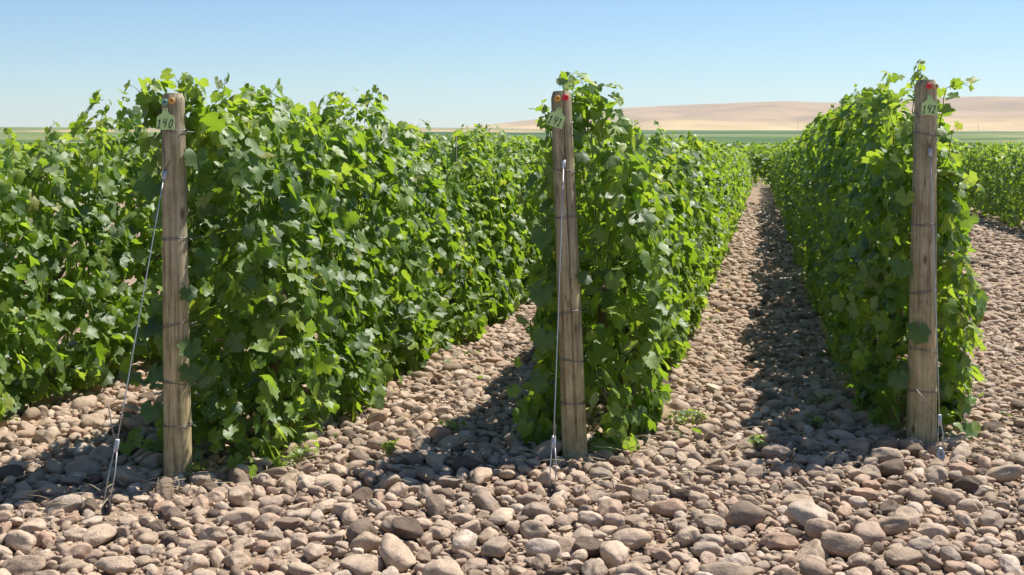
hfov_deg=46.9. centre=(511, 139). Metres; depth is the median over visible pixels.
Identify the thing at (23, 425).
cobble
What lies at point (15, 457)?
cobble
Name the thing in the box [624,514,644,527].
cobble
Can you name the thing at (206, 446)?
cobble
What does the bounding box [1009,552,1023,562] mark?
cobble
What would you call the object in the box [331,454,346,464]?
cobble
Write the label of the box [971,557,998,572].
cobble
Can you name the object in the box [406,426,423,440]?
cobble
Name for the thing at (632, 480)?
cobble
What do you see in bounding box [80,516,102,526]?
cobble
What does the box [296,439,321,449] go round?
cobble
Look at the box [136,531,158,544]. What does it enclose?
cobble
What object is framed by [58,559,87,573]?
cobble
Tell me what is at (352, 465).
cobble
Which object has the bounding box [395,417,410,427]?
cobble
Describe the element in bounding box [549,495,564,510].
cobble
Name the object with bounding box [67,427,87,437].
cobble
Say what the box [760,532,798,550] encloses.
cobble
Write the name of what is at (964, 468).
cobble
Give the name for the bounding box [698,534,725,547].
cobble
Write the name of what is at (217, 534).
cobble
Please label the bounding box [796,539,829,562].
cobble
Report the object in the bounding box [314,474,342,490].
cobble
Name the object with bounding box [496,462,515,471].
cobble
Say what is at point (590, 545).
cobble
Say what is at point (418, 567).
cobble
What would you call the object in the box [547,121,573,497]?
anchor wire
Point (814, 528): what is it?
cobble
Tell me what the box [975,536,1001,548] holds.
cobble
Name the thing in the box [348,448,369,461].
cobble
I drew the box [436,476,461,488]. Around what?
cobble
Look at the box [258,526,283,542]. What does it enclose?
cobble
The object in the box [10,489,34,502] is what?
cobble
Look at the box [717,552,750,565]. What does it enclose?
cobble
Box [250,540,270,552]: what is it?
cobble
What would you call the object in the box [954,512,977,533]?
cobble
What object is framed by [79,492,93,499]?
cobble
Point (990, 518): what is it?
cobble
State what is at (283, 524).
cobble
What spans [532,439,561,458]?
cobble
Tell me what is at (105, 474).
cobble
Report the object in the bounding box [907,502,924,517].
cobble
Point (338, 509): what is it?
cobble
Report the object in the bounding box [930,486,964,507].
cobble
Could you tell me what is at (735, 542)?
cobble
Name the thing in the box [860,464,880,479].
cobble
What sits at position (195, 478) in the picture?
cobble
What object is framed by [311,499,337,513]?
cobble
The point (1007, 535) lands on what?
cobble
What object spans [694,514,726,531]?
cobble
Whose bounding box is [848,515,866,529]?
cobble
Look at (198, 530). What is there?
cobble
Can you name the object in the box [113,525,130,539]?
cobble
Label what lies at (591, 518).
cobble
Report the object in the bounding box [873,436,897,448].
cobble
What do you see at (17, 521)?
cobble
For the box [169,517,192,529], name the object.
cobble
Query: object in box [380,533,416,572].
cobble
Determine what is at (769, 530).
cobble
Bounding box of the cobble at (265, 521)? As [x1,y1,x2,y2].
[253,512,280,530]
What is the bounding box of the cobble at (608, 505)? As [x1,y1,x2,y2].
[597,498,622,516]
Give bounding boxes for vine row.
[0,89,614,421]
[118,68,609,478]
[503,70,752,455]
[770,59,989,439]
[951,141,1023,227]
[964,143,1023,195]
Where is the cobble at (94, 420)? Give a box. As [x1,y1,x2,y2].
[81,413,104,428]
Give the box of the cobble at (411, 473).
[398,469,418,478]
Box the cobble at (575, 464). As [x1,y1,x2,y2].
[569,458,581,470]
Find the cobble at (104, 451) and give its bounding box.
[89,444,112,460]
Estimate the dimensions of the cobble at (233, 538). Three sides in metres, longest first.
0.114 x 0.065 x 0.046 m
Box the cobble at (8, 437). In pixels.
[0,433,17,442]
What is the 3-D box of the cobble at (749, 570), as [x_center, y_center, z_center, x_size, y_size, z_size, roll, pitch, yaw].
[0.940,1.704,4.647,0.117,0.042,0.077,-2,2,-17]
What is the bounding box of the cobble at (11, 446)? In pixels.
[5,441,19,451]
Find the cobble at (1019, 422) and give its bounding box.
[1013,418,1023,428]
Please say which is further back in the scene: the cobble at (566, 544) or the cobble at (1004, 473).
the cobble at (1004, 473)
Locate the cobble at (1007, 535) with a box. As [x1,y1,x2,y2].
[1000,531,1016,542]
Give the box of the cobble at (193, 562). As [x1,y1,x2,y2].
[182,553,209,573]
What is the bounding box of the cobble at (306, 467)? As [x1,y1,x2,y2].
[294,461,316,474]
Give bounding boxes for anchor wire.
[101,129,186,515]
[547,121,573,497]
[913,112,944,460]
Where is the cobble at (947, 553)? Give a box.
[940,546,961,561]
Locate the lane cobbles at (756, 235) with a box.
[486,202,1023,325]
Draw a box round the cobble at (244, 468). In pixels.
[235,464,249,472]
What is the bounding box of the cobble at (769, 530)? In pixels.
[763,528,778,535]
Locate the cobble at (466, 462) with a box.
[452,455,478,473]
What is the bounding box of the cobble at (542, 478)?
[536,468,557,486]
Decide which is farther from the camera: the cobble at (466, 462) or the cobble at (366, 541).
the cobble at (466, 462)
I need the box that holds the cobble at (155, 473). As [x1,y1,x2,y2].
[147,468,162,480]
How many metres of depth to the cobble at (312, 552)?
4.79 m
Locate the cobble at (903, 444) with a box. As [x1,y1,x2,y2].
[898,437,923,449]
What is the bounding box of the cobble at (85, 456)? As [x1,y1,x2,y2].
[74,455,93,459]
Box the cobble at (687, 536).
[675,526,699,548]
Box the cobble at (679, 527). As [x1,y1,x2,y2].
[674,522,687,532]
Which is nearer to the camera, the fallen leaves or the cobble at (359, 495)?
the cobble at (359, 495)
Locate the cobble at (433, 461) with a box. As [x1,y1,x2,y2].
[426,452,445,467]
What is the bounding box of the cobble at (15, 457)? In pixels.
[4,454,24,463]
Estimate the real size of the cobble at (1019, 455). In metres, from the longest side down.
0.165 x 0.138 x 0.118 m
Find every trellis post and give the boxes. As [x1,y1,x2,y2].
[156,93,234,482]
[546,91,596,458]
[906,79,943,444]
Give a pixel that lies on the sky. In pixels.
(444, 63)
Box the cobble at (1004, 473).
[985,464,1022,482]
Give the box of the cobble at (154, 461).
[139,453,163,469]
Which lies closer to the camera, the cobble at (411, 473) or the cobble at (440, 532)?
the cobble at (440, 532)
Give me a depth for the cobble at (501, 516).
5.25 m
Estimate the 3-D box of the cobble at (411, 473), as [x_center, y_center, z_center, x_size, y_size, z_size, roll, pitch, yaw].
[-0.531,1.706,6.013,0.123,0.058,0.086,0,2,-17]
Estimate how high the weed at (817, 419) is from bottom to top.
0.075 m
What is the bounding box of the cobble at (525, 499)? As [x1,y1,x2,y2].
[518,493,539,505]
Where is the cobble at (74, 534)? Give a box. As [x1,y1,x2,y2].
[62,527,86,541]
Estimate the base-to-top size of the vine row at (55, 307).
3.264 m
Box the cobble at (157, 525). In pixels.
[145,520,166,531]
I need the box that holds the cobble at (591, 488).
[585,484,607,493]
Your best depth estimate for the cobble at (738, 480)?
5.85 m
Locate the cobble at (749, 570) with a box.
[743,566,764,574]
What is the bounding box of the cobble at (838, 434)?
[826,429,855,440]
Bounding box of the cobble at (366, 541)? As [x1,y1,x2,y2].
[350,531,381,552]
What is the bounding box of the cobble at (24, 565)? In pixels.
[0,555,45,574]
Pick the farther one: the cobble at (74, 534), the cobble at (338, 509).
the cobble at (338, 509)
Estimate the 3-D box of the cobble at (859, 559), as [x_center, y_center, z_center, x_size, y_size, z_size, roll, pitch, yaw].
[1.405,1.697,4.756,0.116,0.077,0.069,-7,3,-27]
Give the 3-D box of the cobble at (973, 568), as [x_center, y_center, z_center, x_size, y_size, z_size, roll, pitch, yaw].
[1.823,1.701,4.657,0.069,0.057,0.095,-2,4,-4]
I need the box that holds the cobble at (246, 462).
[226,458,250,465]
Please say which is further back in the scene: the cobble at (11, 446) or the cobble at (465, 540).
the cobble at (11, 446)
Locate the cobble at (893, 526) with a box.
[875,516,910,535]
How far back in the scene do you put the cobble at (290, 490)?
5.69 m
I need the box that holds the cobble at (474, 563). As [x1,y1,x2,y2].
[461,558,486,574]
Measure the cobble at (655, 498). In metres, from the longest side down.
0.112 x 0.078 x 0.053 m
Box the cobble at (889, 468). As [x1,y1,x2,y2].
[876,459,904,476]
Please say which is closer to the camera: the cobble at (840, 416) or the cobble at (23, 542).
the cobble at (23, 542)
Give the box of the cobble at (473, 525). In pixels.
[459,519,480,534]
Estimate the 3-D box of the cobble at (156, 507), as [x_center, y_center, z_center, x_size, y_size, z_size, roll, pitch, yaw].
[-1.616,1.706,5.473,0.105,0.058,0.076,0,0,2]
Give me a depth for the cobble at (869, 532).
5.00 m
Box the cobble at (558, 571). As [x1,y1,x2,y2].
[543,567,572,574]
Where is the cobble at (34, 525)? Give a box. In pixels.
[18,518,46,532]
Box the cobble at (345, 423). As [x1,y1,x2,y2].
[340,420,355,430]
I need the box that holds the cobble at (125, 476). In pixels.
[111,465,147,486]
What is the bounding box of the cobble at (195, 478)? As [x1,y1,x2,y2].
[189,471,221,486]
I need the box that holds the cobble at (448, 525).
[434,520,455,536]
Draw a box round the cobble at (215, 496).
[204,491,224,505]
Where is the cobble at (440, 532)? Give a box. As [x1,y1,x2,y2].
[428,526,450,539]
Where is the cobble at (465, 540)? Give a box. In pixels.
[451,529,477,553]
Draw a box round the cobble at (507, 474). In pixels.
[498,469,514,478]
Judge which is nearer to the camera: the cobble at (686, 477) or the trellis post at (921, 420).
the cobble at (686, 477)
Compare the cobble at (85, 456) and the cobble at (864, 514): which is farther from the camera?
the cobble at (85, 456)
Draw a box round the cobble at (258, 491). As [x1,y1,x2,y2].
[252,485,265,500]
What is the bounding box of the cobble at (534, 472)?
[527,469,540,476]
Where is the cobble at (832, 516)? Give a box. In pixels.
[822,508,838,520]
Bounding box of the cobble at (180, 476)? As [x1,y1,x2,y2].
[173,474,184,490]
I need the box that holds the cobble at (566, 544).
[557,537,575,555]
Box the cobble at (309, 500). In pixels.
[297,496,313,507]
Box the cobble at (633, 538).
[611,528,650,549]
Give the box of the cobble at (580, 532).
[572,527,593,539]
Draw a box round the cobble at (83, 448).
[72,442,95,456]
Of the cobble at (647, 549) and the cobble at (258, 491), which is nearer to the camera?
the cobble at (647, 549)
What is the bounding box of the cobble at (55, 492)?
[39,484,68,495]
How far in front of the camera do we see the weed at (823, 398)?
7.54 m
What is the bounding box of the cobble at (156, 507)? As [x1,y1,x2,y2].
[152,501,171,512]
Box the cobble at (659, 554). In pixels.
[650,547,673,561]
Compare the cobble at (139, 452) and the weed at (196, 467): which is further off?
the cobble at (139, 452)
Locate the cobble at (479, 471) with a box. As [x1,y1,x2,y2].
[472,467,491,484]
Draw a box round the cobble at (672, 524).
[667,518,687,529]
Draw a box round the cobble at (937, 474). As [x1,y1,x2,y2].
[924,465,947,485]
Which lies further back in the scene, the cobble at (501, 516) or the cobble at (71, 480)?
the cobble at (71, 480)
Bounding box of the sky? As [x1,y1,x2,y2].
[0,0,1023,127]
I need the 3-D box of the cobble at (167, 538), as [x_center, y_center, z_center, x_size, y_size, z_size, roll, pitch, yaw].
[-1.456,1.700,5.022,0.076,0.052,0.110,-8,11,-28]
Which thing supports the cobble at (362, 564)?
on the ground
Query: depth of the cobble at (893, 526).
5.08 m
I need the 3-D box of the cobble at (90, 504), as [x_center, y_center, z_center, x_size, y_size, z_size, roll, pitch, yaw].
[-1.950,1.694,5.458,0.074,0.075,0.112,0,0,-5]
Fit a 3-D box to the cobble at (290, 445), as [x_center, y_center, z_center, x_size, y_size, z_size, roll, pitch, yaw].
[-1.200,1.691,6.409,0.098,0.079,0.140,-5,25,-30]
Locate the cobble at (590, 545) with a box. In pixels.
[572,536,603,557]
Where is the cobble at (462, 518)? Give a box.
[448,513,472,522]
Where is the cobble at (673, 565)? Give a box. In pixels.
[665,558,680,572]
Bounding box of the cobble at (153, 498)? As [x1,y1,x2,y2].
[148,493,162,506]
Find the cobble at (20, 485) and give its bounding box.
[15,481,30,491]
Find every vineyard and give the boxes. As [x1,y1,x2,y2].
[0,141,1023,166]
[0,148,773,186]
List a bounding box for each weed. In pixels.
[186,460,207,474]
[271,454,295,467]
[279,441,318,459]
[381,439,398,454]
[439,420,465,431]
[663,410,694,424]
[684,408,709,419]
[746,434,766,446]
[805,413,826,426]
[807,393,831,404]
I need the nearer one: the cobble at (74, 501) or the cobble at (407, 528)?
the cobble at (407, 528)
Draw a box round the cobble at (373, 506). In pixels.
[366,498,386,514]
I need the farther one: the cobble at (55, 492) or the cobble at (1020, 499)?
the cobble at (55, 492)
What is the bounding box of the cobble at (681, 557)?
[671,552,690,563]
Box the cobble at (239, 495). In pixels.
[227,485,252,505]
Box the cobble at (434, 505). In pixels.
[425,494,444,516]
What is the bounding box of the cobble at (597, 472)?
[589,467,612,481]
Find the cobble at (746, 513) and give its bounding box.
[724,500,765,529]
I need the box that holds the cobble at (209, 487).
[203,480,218,492]
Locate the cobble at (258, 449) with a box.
[250,435,273,451]
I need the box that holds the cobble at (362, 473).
[358,469,372,478]
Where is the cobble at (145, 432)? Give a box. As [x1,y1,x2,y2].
[137,427,150,439]
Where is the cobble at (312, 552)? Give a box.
[302,542,324,562]
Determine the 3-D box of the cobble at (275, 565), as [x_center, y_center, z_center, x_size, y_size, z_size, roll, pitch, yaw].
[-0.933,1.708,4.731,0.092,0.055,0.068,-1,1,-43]
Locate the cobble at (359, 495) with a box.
[346,487,374,502]
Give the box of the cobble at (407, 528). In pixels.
[391,517,423,539]
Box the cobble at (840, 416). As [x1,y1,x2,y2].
[832,409,855,425]
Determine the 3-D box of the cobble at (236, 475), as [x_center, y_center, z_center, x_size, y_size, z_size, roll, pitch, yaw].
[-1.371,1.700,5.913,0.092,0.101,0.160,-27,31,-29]
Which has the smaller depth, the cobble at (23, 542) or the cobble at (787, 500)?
the cobble at (23, 542)
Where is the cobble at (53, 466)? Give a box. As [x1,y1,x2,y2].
[45,459,64,474]
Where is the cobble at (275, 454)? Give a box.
[270,452,283,464]
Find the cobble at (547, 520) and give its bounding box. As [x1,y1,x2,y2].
[534,514,553,527]
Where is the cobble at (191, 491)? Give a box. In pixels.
[179,482,198,495]
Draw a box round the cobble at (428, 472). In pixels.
[417,466,434,482]
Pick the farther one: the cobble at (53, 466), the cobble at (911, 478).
the cobble at (53, 466)
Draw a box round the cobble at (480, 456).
[464,452,484,462]
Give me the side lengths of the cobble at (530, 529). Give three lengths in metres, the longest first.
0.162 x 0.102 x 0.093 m
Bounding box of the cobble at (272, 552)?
[265,546,280,560]
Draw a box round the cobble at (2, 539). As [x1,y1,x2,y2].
[0,533,6,545]
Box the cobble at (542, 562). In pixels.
[531,554,551,571]
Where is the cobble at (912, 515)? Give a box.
[893,506,920,527]
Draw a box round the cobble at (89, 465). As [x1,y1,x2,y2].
[64,458,101,475]
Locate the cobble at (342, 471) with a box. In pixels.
[329,462,350,476]
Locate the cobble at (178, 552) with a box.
[164,547,186,558]
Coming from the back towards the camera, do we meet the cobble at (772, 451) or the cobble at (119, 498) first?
the cobble at (772, 451)
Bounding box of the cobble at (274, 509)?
[259,505,285,516]
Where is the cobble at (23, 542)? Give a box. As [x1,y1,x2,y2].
[5,530,36,554]
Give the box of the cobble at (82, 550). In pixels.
[60,542,92,559]
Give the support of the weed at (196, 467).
on the ground
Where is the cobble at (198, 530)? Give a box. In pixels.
[194,524,211,536]
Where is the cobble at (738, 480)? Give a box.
[725,474,746,487]
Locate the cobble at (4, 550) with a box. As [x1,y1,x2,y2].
[0,545,12,560]
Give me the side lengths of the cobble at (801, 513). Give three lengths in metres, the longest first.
0.180 x 0.150 x 0.128 m
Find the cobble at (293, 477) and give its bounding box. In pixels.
[276,473,297,486]
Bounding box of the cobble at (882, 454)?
[870,447,903,462]
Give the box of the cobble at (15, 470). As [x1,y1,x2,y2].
[0,464,23,481]
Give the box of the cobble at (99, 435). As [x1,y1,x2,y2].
[92,431,109,439]
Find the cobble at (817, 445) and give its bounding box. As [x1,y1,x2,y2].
[801,439,823,450]
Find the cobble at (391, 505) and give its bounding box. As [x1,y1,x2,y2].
[382,501,401,510]
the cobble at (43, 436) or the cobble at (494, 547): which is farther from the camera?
the cobble at (43, 436)
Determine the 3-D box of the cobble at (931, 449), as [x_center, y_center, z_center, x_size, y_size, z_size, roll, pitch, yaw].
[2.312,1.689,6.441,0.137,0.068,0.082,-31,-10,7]
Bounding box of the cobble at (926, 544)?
[906,538,934,551]
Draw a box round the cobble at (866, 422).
[862,418,878,426]
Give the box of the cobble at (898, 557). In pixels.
[884,547,922,566]
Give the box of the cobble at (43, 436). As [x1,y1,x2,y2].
[33,430,53,443]
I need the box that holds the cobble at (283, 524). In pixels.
[274,516,300,531]
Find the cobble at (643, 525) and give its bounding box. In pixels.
[633,522,649,530]
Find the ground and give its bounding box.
[0,127,1023,574]
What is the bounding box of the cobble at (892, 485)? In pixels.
[881,480,902,491]
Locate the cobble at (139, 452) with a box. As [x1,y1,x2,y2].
[132,447,147,459]
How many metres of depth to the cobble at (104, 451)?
6.35 m
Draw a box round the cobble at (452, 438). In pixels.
[437,433,467,449]
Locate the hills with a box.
[460,96,1023,130]
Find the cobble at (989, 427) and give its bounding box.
[981,422,1005,432]
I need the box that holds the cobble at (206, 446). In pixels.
[198,437,226,457]
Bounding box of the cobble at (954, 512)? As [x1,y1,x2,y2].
[952,510,969,517]
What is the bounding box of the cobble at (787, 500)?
[780,494,813,506]
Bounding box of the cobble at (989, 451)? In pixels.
[980,446,994,459]
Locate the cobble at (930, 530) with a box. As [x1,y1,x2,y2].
[916,522,949,539]
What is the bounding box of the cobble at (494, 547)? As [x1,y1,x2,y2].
[480,535,507,557]
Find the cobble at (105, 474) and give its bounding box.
[102,466,117,481]
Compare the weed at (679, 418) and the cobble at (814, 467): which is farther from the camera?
the weed at (679, 418)
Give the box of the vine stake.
[455,136,456,313]
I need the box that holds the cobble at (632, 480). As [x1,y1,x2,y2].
[622,477,639,486]
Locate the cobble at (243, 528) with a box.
[232,521,251,534]
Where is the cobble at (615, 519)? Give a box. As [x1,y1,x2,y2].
[602,513,624,526]
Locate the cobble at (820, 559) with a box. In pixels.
[805,555,825,565]
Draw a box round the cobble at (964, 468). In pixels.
[949,462,974,475]
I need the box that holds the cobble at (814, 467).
[804,464,824,472]
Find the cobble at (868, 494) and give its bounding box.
[853,488,878,500]
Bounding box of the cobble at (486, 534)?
[478,527,498,543]
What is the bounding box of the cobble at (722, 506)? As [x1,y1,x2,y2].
[717,502,728,511]
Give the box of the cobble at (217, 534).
[199,526,227,542]
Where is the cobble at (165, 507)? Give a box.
[161,501,175,515]
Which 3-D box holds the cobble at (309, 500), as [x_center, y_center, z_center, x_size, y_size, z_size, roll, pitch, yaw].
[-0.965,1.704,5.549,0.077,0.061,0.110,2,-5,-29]
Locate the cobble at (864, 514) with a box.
[853,509,872,519]
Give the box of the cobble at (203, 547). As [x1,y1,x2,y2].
[185,540,216,555]
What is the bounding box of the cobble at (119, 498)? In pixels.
[112,494,128,503]
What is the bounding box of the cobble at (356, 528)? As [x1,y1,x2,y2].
[346,517,376,543]
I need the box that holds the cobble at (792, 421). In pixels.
[784,414,807,424]
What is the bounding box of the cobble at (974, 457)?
[967,452,982,462]
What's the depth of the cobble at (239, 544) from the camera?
4.91 m
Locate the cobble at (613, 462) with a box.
[605,456,626,466]
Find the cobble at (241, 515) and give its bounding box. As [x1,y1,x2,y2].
[221,507,259,524]
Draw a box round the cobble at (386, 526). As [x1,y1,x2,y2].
[381,515,398,532]
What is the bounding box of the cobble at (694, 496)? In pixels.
[688,491,708,503]
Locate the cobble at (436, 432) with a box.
[427,426,452,441]
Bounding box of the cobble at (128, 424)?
[121,415,149,430]
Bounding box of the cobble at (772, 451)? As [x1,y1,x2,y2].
[761,443,790,460]
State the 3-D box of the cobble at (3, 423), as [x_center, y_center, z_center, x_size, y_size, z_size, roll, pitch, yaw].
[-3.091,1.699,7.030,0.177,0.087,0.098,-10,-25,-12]
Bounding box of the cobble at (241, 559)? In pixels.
[222,550,250,568]
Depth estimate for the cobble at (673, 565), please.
4.68 m
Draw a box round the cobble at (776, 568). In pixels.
[771,564,792,571]
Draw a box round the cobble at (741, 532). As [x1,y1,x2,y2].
[730,528,746,537]
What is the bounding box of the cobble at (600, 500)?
[597,496,609,504]
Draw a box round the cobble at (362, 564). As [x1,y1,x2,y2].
[340,554,384,574]
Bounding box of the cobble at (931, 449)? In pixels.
[925,442,947,456]
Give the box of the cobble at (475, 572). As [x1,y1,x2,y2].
[468,569,485,574]
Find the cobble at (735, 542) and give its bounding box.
[723,535,747,549]
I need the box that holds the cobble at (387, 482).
[379,473,400,491]
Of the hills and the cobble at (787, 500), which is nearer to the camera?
the cobble at (787, 500)
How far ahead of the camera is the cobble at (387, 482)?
5.76 m
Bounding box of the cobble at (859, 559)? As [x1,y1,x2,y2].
[848,552,871,568]
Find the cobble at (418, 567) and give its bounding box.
[413,563,425,573]
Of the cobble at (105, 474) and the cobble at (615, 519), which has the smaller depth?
the cobble at (615, 519)
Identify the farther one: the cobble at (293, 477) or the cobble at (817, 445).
the cobble at (817, 445)
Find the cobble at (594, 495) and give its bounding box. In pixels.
[585,490,606,504]
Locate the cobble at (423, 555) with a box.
[416,548,430,562]
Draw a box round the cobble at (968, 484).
[952,475,979,495]
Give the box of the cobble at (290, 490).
[281,485,295,496]
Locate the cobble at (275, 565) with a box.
[268,559,288,570]
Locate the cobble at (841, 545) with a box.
[821,531,864,558]
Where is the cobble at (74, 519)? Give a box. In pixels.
[57,515,78,525]
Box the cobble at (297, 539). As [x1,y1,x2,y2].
[289,532,307,548]
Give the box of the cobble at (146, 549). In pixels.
[137,544,154,556]
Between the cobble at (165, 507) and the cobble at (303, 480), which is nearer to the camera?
the cobble at (165, 507)
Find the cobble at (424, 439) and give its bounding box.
[414,435,429,448]
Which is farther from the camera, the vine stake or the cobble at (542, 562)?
the vine stake
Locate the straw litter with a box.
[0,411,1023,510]
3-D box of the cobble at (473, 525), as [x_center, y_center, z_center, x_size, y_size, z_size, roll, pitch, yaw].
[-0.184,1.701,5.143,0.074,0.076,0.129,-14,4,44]
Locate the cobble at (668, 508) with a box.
[651,498,687,518]
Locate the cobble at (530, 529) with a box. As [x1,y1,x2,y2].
[520,520,553,539]
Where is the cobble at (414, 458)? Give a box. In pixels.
[404,452,423,465]
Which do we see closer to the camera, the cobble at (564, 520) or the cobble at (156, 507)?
the cobble at (564, 520)
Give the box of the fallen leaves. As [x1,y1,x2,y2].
[158,273,1010,452]
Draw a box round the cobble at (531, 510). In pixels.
[522,502,551,519]
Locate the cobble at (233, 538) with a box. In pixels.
[229,535,249,543]
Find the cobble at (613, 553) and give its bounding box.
[599,540,627,568]
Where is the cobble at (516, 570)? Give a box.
[508,565,526,574]
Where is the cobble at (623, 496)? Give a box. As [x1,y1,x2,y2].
[609,491,629,502]
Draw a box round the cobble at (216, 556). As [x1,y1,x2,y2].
[209,548,224,567]
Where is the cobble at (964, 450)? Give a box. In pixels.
[949,443,971,460]
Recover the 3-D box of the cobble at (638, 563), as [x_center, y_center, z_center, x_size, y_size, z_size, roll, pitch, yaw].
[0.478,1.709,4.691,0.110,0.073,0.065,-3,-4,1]
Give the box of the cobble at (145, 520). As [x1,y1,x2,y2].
[139,515,155,525]
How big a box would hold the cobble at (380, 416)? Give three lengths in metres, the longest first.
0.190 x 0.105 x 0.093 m
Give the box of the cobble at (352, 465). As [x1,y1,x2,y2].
[344,460,366,470]
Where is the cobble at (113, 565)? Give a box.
[94,556,136,574]
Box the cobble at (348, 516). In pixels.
[341,508,357,525]
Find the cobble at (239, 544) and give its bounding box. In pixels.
[229,538,246,552]
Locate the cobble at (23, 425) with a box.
[17,421,35,430]
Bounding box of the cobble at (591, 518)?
[578,511,602,528]
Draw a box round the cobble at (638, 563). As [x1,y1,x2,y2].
[628,561,645,568]
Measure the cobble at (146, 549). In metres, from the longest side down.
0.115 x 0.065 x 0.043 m
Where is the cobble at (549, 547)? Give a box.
[526,538,562,561]
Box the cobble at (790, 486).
[782,481,803,492]
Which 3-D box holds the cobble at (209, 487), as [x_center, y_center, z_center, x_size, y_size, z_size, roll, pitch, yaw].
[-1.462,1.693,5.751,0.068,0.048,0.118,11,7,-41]
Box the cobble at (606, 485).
[596,480,615,491]
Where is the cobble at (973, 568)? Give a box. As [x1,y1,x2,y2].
[965,562,984,574]
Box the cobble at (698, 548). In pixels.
[691,541,721,557]
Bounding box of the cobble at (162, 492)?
[155,477,173,499]
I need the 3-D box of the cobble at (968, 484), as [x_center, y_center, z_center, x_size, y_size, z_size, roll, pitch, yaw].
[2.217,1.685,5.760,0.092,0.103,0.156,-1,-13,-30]
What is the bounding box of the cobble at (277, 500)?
[259,495,282,507]
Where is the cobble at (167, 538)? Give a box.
[160,532,179,546]
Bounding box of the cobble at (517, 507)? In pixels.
[510,503,523,513]
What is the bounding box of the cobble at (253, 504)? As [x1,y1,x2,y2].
[241,501,259,510]
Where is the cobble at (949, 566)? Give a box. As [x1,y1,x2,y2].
[943,560,965,572]
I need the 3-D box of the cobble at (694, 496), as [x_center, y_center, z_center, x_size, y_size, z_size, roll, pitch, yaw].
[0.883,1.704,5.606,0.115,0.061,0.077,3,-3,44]
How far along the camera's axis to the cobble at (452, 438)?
6.59 m
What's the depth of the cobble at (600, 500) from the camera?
5.49 m
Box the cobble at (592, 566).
[581,558,607,574]
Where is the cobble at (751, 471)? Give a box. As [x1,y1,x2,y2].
[745,465,762,479]
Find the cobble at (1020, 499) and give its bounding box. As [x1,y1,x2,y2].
[1017,495,1023,505]
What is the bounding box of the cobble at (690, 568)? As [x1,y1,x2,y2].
[682,562,698,574]
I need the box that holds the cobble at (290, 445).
[283,442,299,459]
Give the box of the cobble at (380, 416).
[367,410,387,424]
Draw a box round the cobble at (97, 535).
[82,523,116,546]
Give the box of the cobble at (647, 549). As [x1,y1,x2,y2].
[644,546,654,555]
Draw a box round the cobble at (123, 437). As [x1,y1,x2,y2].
[117,431,142,455]
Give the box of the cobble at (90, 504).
[80,498,97,514]
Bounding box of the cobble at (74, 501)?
[45,494,84,515]
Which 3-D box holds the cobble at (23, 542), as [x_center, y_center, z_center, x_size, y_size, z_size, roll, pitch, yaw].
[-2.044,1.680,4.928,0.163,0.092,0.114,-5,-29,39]
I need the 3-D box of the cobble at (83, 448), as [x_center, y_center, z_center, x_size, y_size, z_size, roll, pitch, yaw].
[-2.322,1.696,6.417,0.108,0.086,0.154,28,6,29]
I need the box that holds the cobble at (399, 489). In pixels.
[387,482,408,497]
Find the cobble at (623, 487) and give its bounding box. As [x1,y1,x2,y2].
[614,484,633,493]
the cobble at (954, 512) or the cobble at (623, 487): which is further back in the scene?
the cobble at (623, 487)
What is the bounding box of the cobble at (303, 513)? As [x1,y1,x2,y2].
[286,508,311,519]
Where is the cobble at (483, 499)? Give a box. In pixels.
[472,489,498,514]
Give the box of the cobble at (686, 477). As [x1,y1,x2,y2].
[679,471,693,485]
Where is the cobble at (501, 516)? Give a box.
[488,507,514,524]
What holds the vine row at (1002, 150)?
on the ground
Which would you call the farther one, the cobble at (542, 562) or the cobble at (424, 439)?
the cobble at (424, 439)
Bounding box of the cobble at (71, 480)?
[60,476,81,485]
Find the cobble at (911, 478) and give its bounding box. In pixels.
[902,473,917,483]
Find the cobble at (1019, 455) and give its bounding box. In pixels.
[1008,451,1023,466]
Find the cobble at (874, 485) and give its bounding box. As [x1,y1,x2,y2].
[862,480,880,489]
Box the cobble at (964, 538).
[955,532,973,543]
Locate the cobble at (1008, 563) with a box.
[998,554,1022,574]
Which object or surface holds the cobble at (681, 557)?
on the ground
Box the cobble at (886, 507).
[879,500,899,516]
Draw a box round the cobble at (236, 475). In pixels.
[227,468,249,483]
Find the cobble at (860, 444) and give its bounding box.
[846,438,868,454]
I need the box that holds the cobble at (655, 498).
[649,494,668,501]
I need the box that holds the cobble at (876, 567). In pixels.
[865,561,883,574]
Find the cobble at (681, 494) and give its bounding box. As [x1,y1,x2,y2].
[669,488,690,501]
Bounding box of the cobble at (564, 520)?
[553,514,577,525]
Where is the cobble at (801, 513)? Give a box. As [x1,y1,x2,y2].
[787,499,827,529]
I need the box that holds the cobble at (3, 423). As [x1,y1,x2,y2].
[0,419,8,427]
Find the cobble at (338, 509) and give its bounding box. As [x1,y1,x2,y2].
[331,502,354,519]
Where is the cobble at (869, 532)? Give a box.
[851,521,885,545]
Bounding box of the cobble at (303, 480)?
[297,474,315,491]
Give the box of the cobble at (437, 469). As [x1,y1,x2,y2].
[431,465,451,473]
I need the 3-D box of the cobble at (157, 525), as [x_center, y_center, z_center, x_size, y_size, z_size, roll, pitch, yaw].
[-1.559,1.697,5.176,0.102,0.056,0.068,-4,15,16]
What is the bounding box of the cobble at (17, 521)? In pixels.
[8,517,23,526]
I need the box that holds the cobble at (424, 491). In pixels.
[417,484,432,500]
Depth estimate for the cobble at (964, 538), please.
5.02 m
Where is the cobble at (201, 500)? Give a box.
[192,494,208,510]
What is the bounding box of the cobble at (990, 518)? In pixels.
[977,510,1003,529]
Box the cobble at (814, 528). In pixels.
[804,518,836,539]
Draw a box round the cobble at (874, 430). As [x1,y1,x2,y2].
[864,425,890,435]
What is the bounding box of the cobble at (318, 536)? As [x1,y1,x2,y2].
[306,532,328,541]

